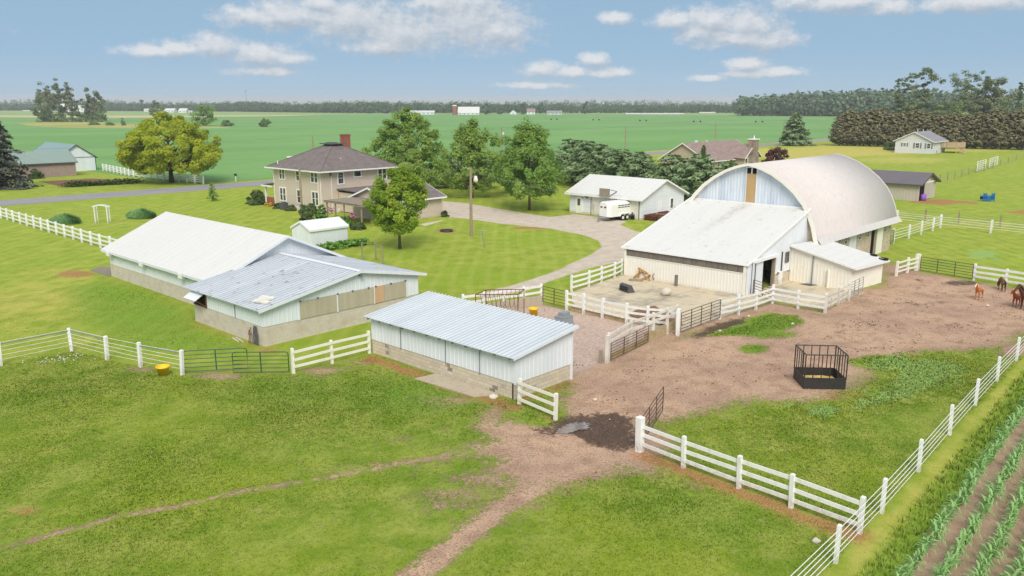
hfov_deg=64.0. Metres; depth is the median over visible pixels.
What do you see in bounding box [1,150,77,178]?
brick barn
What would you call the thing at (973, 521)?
corn plant
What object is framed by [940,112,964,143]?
arborvitae tree
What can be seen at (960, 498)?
corn plant
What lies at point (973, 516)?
corn plant
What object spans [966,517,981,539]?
corn plant
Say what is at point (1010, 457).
corn plant
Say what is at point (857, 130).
arborvitae tree
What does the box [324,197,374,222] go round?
pergola
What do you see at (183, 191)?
road shoulder
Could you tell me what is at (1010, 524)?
corn plant
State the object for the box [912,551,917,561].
corn plant
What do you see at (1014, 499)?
corn plant
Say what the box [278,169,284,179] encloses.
window
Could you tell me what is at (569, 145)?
tree
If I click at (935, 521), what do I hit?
corn plant
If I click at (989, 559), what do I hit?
corn plant
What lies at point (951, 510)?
corn plant
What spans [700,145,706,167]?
cypress tree
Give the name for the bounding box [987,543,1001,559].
corn plant
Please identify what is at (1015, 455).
corn plant
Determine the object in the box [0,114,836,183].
soybean field
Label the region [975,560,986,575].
corn plant
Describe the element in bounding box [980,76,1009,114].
tall pine tree
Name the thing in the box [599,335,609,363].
weathered post
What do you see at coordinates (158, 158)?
deciduous tree
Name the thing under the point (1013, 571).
corn plant
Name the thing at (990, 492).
corn plant
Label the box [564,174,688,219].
garage
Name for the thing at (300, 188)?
downspout
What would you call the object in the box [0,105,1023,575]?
ground
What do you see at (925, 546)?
corn plant
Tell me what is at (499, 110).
tree
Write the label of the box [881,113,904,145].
arborvitae tree
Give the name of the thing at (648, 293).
concrete yard
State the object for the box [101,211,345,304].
long barn
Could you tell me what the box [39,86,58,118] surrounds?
poplar tree
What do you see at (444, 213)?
shrub
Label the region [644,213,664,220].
disc harrow
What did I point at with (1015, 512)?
corn plant
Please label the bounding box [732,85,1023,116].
wood
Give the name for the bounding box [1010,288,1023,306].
horse
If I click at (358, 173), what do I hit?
window
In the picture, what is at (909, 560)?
corn plant
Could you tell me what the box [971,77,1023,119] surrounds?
tall pine tree
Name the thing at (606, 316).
wall
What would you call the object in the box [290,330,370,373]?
board fence
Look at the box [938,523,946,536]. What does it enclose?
corn plant
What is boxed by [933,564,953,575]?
corn plant
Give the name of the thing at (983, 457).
corn plant
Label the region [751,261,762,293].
sliding door
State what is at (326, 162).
farmhouse
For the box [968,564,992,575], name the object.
corn plant
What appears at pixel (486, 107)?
tree
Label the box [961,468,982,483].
corn plant
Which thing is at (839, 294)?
board fence
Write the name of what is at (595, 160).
tree
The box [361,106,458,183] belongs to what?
deciduous tree
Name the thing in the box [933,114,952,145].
arborvitae tree
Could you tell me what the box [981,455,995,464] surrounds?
corn plant
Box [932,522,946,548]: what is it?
corn plant
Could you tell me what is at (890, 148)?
shrub
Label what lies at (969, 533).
corn plant
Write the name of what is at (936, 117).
arborvitae tree
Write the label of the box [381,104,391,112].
tree
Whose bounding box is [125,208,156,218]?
bush
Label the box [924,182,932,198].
sliding door
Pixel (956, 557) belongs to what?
corn plant
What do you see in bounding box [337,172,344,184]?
window
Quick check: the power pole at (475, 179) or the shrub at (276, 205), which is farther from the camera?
the shrub at (276, 205)
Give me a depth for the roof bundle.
50.58 m
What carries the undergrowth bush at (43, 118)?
on the unmown island
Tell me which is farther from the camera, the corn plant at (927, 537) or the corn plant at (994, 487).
the corn plant at (994, 487)
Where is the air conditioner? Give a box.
[280,202,287,209]
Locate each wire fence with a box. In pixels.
[0,328,184,374]
[791,337,1023,575]
[900,209,1017,226]
[937,153,1022,180]
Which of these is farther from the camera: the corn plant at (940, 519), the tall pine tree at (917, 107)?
the tall pine tree at (917, 107)
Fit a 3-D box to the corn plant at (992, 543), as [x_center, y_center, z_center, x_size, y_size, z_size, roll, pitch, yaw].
[15.732,8.454,26.646,0.375,0.661,0.916,-5,14,-20]
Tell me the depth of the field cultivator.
106.81 m
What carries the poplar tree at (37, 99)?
on the soybean field at (251, 158)
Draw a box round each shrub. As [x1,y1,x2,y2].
[27,168,43,178]
[245,189,265,205]
[272,203,279,208]
[284,204,296,210]
[297,203,321,220]
[315,204,326,218]
[333,215,352,226]
[350,221,366,230]
[440,210,449,216]
[883,142,893,149]
[887,141,895,150]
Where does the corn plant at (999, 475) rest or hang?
on the ground at (554, 237)
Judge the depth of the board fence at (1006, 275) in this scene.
67.45 m
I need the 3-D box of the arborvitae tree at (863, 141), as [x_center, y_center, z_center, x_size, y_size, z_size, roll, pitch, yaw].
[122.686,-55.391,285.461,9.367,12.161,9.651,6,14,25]
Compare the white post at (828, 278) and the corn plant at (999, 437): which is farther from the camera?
the white post at (828, 278)
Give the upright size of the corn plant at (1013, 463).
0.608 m
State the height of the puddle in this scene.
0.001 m
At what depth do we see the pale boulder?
63.05 m
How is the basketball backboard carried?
attached to the garage
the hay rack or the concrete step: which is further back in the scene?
the concrete step
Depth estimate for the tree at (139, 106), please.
1518.60 m
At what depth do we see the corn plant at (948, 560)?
25.58 m
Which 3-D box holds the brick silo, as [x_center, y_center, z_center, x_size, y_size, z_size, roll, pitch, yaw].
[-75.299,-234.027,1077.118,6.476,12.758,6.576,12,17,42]
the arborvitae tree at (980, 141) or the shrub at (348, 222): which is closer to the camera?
the shrub at (348, 222)
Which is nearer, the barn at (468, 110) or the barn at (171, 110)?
the barn at (468, 110)
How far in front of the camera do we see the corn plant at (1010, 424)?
36.69 m
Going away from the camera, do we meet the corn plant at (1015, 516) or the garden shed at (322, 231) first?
the corn plant at (1015, 516)
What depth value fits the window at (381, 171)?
116.84 m
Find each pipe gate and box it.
[184,348,247,371]
[232,351,289,372]
[542,286,564,306]
[610,325,648,359]
[643,386,663,433]
[680,299,720,331]
[752,280,771,298]
[851,277,863,297]
[920,257,973,278]
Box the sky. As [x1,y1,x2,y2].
[0,0,1023,105]
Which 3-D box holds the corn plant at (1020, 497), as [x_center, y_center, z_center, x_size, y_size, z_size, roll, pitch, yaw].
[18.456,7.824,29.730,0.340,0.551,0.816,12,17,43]
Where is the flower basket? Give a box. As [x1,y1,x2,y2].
[347,212,357,218]
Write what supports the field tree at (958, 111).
on the ground at (554, 237)
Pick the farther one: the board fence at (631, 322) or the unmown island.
the unmown island
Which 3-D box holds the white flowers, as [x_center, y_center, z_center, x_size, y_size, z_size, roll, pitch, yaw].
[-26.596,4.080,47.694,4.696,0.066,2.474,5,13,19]
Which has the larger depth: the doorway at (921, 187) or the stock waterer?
the doorway at (921, 187)
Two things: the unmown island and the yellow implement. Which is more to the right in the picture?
the yellow implement
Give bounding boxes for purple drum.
[920,194,926,200]
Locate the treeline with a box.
[0,100,736,112]
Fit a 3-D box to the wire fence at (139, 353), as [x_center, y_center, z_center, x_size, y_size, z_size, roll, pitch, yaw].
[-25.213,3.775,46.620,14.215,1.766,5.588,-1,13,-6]
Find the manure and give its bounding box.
[574,273,1023,416]
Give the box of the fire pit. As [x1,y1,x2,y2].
[440,229,452,231]
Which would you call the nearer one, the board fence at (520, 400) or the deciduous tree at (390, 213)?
the board fence at (520, 400)
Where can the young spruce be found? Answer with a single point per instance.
(212, 192)
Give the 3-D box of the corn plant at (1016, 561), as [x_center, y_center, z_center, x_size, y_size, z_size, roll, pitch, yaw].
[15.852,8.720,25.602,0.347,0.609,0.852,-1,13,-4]
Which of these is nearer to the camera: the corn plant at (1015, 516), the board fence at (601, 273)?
the corn plant at (1015, 516)
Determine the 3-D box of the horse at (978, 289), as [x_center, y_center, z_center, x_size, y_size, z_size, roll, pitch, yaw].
[35.431,0.179,62.240,1.770,1.365,0.408,-11,17,-42]
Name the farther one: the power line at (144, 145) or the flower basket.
the power line at (144, 145)
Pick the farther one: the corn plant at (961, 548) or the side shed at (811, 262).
the side shed at (811, 262)
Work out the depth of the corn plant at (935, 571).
25.09 m
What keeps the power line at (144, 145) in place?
attached to the power pole
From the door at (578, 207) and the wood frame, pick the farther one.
the door at (578, 207)
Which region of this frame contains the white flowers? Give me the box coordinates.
[20,350,95,364]
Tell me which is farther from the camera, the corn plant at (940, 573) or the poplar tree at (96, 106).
the poplar tree at (96, 106)
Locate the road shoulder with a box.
[0,139,821,206]
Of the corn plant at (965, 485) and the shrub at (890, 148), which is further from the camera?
the shrub at (890, 148)
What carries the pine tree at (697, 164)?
on the ground at (554, 237)
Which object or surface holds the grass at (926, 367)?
on the ground at (554, 237)
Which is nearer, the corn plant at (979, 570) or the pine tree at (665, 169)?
the corn plant at (979, 570)
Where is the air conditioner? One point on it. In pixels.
(283, 205)
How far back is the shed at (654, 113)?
1109.47 m
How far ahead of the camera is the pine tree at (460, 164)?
142.51 m
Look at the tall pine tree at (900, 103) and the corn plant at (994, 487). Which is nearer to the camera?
the corn plant at (994, 487)
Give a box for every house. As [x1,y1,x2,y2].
[527,109,534,113]
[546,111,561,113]
[657,136,761,171]
[893,129,947,153]
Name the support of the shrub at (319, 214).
on the ground at (554, 237)
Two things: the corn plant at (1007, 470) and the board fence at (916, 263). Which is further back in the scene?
the board fence at (916, 263)
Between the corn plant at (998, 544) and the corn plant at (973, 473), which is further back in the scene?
the corn plant at (973, 473)
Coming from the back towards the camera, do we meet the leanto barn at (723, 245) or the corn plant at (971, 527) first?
the leanto barn at (723, 245)
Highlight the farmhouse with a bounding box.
[261,134,446,219]
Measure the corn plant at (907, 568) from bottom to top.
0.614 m
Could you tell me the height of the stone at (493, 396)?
0.288 m
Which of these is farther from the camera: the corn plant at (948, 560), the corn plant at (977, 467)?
the corn plant at (977, 467)
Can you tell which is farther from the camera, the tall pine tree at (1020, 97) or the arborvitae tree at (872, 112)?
the tall pine tree at (1020, 97)
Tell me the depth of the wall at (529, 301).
59.65 m
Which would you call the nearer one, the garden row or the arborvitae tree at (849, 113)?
the garden row
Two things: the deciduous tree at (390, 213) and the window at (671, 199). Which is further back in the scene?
the window at (671, 199)
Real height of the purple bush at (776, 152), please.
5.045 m
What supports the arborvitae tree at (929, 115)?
on the ground at (554, 237)
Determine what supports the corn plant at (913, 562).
on the ground at (554, 237)
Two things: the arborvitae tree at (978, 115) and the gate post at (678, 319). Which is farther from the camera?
the arborvitae tree at (978, 115)
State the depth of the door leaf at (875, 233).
79.88 m
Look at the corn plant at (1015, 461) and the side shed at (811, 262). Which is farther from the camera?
the side shed at (811, 262)
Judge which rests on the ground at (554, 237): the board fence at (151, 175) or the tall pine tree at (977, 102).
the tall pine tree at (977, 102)
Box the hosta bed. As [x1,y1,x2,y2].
[316,237,374,249]
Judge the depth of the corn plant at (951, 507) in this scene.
29.28 m
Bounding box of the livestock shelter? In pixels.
[363,291,578,399]
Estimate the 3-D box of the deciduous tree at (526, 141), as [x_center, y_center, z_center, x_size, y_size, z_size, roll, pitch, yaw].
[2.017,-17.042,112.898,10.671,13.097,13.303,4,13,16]
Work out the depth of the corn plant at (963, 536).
27.05 m
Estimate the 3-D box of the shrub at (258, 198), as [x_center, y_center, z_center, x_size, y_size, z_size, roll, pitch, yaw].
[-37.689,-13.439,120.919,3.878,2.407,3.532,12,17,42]
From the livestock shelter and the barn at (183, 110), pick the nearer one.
the livestock shelter
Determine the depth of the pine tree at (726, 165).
114.54 m
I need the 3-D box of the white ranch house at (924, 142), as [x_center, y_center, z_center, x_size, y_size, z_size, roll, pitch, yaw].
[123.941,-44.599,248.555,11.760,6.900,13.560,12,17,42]
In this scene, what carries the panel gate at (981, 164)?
attached to the wire fence at (976, 169)
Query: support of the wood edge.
on the ground at (554, 237)
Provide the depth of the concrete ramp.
43.01 m
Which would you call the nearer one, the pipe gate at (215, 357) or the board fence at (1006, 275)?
the pipe gate at (215, 357)
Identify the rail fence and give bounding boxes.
[892,214,942,243]
[897,210,1020,233]
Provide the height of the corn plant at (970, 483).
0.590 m
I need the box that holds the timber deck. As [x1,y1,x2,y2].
[941,142,967,153]
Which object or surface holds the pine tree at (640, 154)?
on the ground at (554, 237)
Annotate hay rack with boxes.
[475,289,523,310]
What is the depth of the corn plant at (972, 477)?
31.37 m
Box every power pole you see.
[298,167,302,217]
[469,167,477,236]
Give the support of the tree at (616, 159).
on the ground at (554, 237)
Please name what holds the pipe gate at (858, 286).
attached to the board fence at (839, 294)
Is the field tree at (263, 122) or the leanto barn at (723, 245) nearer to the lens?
the leanto barn at (723, 245)
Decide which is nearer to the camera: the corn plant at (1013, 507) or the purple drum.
the corn plant at (1013, 507)
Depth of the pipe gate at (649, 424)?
37.70 m
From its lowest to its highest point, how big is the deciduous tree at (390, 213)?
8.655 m
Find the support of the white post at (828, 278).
on the concrete yard at (648, 293)
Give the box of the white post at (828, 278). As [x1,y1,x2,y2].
[826,270,829,287]
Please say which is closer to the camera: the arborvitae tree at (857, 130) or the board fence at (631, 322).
the board fence at (631, 322)
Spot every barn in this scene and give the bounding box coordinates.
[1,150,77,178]
[33,142,97,170]
[73,105,84,111]
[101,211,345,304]
[164,108,177,111]
[178,108,188,112]
[183,252,426,346]
[458,107,479,114]
[621,197,811,294]
[689,154,901,269]
[872,169,940,200]
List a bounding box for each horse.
[975,283,983,299]
[997,277,1006,291]
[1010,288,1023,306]
[1014,284,1023,309]
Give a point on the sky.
(275, 51)
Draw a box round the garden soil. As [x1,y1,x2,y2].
[39,178,125,186]
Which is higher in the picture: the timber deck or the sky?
the sky
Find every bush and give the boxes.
[35,110,53,121]
[50,111,68,121]
[68,110,88,121]
[88,109,107,121]
[220,120,234,125]
[761,146,788,161]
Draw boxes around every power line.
[7,136,307,149]
[335,171,466,179]
[472,170,602,195]
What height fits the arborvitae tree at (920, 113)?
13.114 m
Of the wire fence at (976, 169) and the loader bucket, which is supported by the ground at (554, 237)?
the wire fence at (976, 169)
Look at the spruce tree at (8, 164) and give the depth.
142.21 m
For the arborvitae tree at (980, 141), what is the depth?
265.58 m
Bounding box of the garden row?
[57,178,143,186]
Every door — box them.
[576,197,581,212]
[591,197,613,214]
[619,199,638,219]
[745,173,756,202]
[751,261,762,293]
[875,227,883,253]
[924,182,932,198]
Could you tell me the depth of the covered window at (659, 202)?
106.95 m
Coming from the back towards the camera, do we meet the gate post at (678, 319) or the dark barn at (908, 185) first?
the dark barn at (908, 185)
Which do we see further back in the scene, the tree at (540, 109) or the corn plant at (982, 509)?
the tree at (540, 109)
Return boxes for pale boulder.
[661,287,671,295]
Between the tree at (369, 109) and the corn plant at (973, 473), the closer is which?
the corn plant at (973, 473)
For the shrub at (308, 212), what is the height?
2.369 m
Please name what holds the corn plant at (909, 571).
on the ground at (554, 237)
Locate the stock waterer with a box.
[554,311,573,324]
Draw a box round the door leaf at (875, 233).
[872,229,876,253]
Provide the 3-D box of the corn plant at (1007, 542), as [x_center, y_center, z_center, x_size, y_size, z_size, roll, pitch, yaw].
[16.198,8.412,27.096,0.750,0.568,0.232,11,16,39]
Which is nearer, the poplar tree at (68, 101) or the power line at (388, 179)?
the power line at (388, 179)
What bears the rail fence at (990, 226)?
on the ground at (554, 237)
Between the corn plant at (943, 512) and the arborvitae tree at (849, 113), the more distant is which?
the arborvitae tree at (849, 113)
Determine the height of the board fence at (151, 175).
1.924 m
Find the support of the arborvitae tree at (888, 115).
on the ground at (554, 237)
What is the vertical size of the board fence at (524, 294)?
1.842 m
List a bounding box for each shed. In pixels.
[290,216,348,245]
[408,111,434,114]
[625,113,683,113]
[789,241,889,289]
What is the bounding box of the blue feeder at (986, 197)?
[980,193,995,201]
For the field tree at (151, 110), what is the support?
on the soybean field at (251, 158)
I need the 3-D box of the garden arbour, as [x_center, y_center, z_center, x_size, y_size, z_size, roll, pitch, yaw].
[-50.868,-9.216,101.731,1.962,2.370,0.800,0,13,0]
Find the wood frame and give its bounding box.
[361,242,383,263]
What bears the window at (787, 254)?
in the leanto barn at (723, 245)
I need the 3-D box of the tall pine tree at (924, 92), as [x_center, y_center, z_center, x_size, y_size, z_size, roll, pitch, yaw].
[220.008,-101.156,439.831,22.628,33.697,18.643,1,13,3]
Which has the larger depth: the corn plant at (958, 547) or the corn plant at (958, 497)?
the corn plant at (958, 497)
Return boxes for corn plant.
[892,564,915,575]
[894,565,914,575]
[899,561,914,575]
[904,554,922,572]
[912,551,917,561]
[914,537,941,554]
[916,549,925,563]
[917,535,934,547]
[918,544,927,560]
[919,533,937,544]
[921,541,931,553]
[926,566,947,575]
[928,520,948,531]
[931,519,944,539]
[931,557,959,573]
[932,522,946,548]
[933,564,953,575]
[933,567,950,575]
[934,513,950,532]
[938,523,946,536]
[938,553,960,569]
[939,505,961,519]
[941,507,946,520]
[943,494,964,506]
[944,499,962,516]
[949,545,962,556]
[952,529,968,548]
[952,549,961,567]
[954,538,969,560]
[955,489,965,506]
[957,480,974,494]
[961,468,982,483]
[961,487,972,503]
[963,478,980,488]
[964,472,975,485]
[965,512,981,528]
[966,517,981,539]
[967,530,972,542]
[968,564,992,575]
[971,452,994,461]
[971,468,977,482]
[971,518,979,537]
[972,461,988,477]
[972,513,984,526]
[974,457,987,468]
[974,552,989,573]
[975,503,992,512]
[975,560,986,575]
[976,542,1001,562]
[977,494,992,509]
[978,502,995,517]
[978,553,995,565]
[979,484,1005,501]
[980,445,998,456]
[980,554,998,569]
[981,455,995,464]
[982,542,1003,562]
[984,480,1005,495]
[984,487,1000,505]
[985,536,1007,557]
[986,495,992,508]
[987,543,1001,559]
[990,533,1011,548]
[991,427,1009,437]
[991,472,1008,483]
[992,429,1009,441]
[993,521,1013,538]
[995,476,1005,492]
[995,527,1011,547]
[995,539,1002,554]
[997,468,1009,479]
[997,568,1022,575]
[998,508,1019,518]
[998,565,1023,575]
[1000,435,1005,447]
[1000,521,1015,534]
[1001,420,1016,431]
[1001,465,1015,480]
[1004,459,1021,468]
[1005,453,1012,465]
[1006,494,1023,504]
[1006,513,1018,520]
[1007,502,1021,512]
[1010,458,1019,473]
[1010,502,1016,516]
[1011,450,1021,465]
[1011,559,1023,575]
[1013,557,1023,574]
[1017,486,1023,505]
[1017,493,1022,510]
[1017,545,1023,556]
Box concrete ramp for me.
[415,373,497,396]
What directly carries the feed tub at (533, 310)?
on the ground at (554, 237)
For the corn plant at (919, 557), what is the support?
on the ground at (554, 237)
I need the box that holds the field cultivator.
[657,211,669,214]
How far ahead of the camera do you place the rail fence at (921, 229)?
91.73 m
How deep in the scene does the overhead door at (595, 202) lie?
108.72 m
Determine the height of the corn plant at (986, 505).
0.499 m
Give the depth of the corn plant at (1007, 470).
32.17 m
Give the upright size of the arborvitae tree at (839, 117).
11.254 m
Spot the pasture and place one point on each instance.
(108, 113)
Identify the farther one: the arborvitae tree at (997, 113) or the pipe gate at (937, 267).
the arborvitae tree at (997, 113)
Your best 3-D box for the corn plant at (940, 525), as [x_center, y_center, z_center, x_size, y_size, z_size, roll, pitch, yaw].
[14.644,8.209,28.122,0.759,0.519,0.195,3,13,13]
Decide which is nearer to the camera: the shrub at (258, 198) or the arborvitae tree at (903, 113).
the shrub at (258, 198)
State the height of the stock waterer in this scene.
1.050 m
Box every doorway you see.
[870,230,874,253]
[919,185,923,200]
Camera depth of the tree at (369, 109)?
1213.18 m
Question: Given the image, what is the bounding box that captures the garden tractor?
[629,212,634,219]
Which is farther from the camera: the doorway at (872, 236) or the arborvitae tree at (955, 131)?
the arborvitae tree at (955, 131)
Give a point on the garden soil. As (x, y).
(56, 182)
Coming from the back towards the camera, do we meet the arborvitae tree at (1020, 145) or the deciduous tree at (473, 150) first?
the arborvitae tree at (1020, 145)
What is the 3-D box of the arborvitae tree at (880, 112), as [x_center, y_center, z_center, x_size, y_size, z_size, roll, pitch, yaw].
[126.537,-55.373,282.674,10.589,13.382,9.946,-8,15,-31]
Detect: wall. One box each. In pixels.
[486,296,541,309]
[571,306,628,322]
[610,320,675,360]
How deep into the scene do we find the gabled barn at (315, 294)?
54.00 m
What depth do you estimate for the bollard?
66.35 m
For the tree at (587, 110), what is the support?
on the pasture
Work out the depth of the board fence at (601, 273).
66.96 m
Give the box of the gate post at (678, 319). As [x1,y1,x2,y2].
[675,308,680,335]
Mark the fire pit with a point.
(446, 230)
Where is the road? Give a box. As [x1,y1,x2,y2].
[0,139,829,205]
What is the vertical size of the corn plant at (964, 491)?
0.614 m
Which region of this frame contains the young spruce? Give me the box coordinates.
[205,182,219,200]
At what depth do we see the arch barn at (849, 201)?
74.78 m
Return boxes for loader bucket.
[619,282,634,292]
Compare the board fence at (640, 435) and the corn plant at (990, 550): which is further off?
the board fence at (640, 435)
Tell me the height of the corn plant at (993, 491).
0.668 m
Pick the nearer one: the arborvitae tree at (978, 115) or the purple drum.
the purple drum
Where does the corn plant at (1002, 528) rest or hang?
on the ground at (554, 237)
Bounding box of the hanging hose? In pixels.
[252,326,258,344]
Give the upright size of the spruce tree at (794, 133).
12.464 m
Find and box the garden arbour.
[92,204,110,222]
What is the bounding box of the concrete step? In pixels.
[90,266,110,276]
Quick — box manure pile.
[630,306,682,325]
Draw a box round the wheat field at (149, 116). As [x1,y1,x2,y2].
[0,115,297,117]
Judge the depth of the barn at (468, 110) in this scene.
1091.03 m
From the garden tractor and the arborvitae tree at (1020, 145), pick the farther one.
the arborvitae tree at (1020, 145)
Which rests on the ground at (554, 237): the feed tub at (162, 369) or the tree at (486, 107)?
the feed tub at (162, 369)
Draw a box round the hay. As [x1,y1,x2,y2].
[803,375,833,377]
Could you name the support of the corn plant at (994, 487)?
on the ground at (554, 237)
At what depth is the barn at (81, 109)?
1433.42 m
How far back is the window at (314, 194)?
111.40 m
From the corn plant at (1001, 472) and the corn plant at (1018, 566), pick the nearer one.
the corn plant at (1018, 566)
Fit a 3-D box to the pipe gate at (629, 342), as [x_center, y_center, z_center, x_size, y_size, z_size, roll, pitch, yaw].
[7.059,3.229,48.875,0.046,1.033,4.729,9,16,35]
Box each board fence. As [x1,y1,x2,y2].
[0,207,116,247]
[102,164,203,183]
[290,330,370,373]
[461,284,542,303]
[517,378,557,420]
[565,290,675,327]
[570,258,622,292]
[607,304,678,361]
[635,415,866,534]
[718,284,774,319]
[772,285,827,312]
[824,282,851,313]
[895,254,921,276]
[972,263,1023,284]
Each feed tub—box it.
[155,364,169,375]
[529,307,537,315]
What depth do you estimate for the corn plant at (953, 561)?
25.73 m
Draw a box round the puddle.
[556,422,590,433]
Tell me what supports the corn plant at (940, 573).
on the ground at (554, 237)
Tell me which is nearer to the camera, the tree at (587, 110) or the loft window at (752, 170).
the loft window at (752, 170)
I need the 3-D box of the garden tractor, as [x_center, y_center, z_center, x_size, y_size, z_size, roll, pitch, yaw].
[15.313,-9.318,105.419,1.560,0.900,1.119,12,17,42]
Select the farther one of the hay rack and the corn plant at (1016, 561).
the hay rack
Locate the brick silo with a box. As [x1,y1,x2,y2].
[452,105,456,114]
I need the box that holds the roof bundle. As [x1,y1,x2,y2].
[252,295,275,303]
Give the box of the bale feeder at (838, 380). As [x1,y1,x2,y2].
[793,344,848,389]
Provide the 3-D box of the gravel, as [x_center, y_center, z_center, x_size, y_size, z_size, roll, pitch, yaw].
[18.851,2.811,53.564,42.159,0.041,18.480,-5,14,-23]
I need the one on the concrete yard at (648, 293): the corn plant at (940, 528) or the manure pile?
the manure pile
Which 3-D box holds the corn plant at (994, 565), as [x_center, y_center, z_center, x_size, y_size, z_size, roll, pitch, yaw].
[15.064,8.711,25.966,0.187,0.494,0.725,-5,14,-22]
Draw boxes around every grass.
[0,267,1023,575]
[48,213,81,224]
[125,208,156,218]
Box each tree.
[0,121,42,190]
[30,81,48,119]
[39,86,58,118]
[50,78,67,118]
[56,82,79,118]
[80,87,94,120]
[89,90,106,119]
[114,109,223,182]
[137,100,146,109]
[148,100,162,116]
[189,105,217,125]
[258,118,271,126]
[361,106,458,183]
[362,165,429,248]
[365,102,375,112]
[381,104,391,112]
[419,116,504,197]
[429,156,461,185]
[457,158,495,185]
[481,103,490,113]
[491,116,568,209]
[497,108,502,113]
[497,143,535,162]
[520,104,524,113]
[536,102,546,112]
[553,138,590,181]
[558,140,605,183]
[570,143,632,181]
[580,101,592,113]
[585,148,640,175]
[619,157,662,177]
[628,151,661,171]
[645,154,692,193]
[668,153,717,200]
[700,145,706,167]
[700,160,736,183]
[778,112,817,145]
[828,114,847,145]
[831,109,859,145]
[842,112,867,145]
[856,108,881,145]
[856,111,874,145]
[867,108,889,145]
[878,113,897,145]
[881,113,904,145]
[883,78,913,122]
[887,110,913,139]
[900,110,921,136]
[901,99,925,116]
[904,67,946,113]
[905,109,928,135]
[920,111,938,133]
[927,114,946,135]
[930,101,957,118]
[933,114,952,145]
[936,70,995,118]
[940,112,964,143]
[941,100,969,115]
[952,114,970,142]
[955,114,978,148]
[960,96,1006,118]
[962,111,990,148]
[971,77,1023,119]
[971,113,996,148]
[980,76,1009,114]
[981,107,1013,148]
[989,115,1015,148]
[1000,110,1023,148]
[1007,109,1023,149]
[1015,82,1023,111]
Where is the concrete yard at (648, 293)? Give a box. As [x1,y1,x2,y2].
[571,275,864,332]
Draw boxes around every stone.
[489,393,498,398]
[811,537,820,543]
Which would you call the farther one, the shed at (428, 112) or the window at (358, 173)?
the shed at (428, 112)
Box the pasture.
[0,110,754,115]
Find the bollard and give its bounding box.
[674,275,677,285]
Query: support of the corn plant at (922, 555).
on the ground at (554, 237)
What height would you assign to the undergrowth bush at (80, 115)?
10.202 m
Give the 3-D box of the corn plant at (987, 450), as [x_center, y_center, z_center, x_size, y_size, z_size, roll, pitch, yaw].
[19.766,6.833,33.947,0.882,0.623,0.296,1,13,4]
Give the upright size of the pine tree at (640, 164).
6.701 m
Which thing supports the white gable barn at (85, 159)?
on the soybean field at (251, 158)
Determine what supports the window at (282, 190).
in the farmhouse
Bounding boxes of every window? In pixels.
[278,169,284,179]
[279,187,286,201]
[295,171,298,181]
[296,189,299,203]
[310,172,316,183]
[311,191,318,205]
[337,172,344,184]
[353,170,361,177]
[377,168,386,178]
[658,201,661,210]
[670,198,673,208]
[744,166,757,202]
[785,251,789,262]
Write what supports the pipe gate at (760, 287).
attached to the board fence at (739, 303)
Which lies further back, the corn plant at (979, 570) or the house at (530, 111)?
the house at (530, 111)
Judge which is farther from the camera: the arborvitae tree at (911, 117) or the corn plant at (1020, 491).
the arborvitae tree at (911, 117)
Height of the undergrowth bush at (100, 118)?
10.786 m
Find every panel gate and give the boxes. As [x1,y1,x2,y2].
[976,160,986,170]
[989,156,998,167]
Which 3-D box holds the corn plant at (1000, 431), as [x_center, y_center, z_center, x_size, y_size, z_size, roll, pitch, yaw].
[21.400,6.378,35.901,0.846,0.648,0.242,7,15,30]
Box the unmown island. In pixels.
[18,121,227,127]
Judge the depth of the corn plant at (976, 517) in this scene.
28.44 m
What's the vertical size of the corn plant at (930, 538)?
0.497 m
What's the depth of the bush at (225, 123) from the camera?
534.27 m
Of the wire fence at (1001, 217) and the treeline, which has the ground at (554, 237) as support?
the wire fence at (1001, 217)
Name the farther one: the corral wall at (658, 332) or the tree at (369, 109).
the tree at (369, 109)
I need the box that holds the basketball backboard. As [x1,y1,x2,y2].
[599,188,616,196]
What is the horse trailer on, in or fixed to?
on the ground at (554, 237)
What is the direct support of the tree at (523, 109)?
on the soybean field at (251, 158)
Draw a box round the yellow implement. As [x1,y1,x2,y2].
[629,267,653,281]
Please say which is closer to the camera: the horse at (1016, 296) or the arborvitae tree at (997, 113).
the horse at (1016, 296)
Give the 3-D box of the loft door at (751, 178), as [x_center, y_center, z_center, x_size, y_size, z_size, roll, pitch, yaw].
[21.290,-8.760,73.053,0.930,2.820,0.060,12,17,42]
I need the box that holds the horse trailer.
[597,199,630,221]
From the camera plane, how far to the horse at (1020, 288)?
58.65 m
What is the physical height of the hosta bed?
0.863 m
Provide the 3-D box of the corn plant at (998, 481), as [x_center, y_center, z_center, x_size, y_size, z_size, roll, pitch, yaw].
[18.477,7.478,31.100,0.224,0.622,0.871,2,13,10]
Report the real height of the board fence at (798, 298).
1.717 m
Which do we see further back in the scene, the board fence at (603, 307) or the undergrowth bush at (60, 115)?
the undergrowth bush at (60, 115)
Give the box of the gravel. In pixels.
[572,299,995,424]
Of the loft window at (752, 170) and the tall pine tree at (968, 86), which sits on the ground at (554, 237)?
the tall pine tree at (968, 86)
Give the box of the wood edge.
[0,99,733,107]
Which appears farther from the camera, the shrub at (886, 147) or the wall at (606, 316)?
the shrub at (886, 147)
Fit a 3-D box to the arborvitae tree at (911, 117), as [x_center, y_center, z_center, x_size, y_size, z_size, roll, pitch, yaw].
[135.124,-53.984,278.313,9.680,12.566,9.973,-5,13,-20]
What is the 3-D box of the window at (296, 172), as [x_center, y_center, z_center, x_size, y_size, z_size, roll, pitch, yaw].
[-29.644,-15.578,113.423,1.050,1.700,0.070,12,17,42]

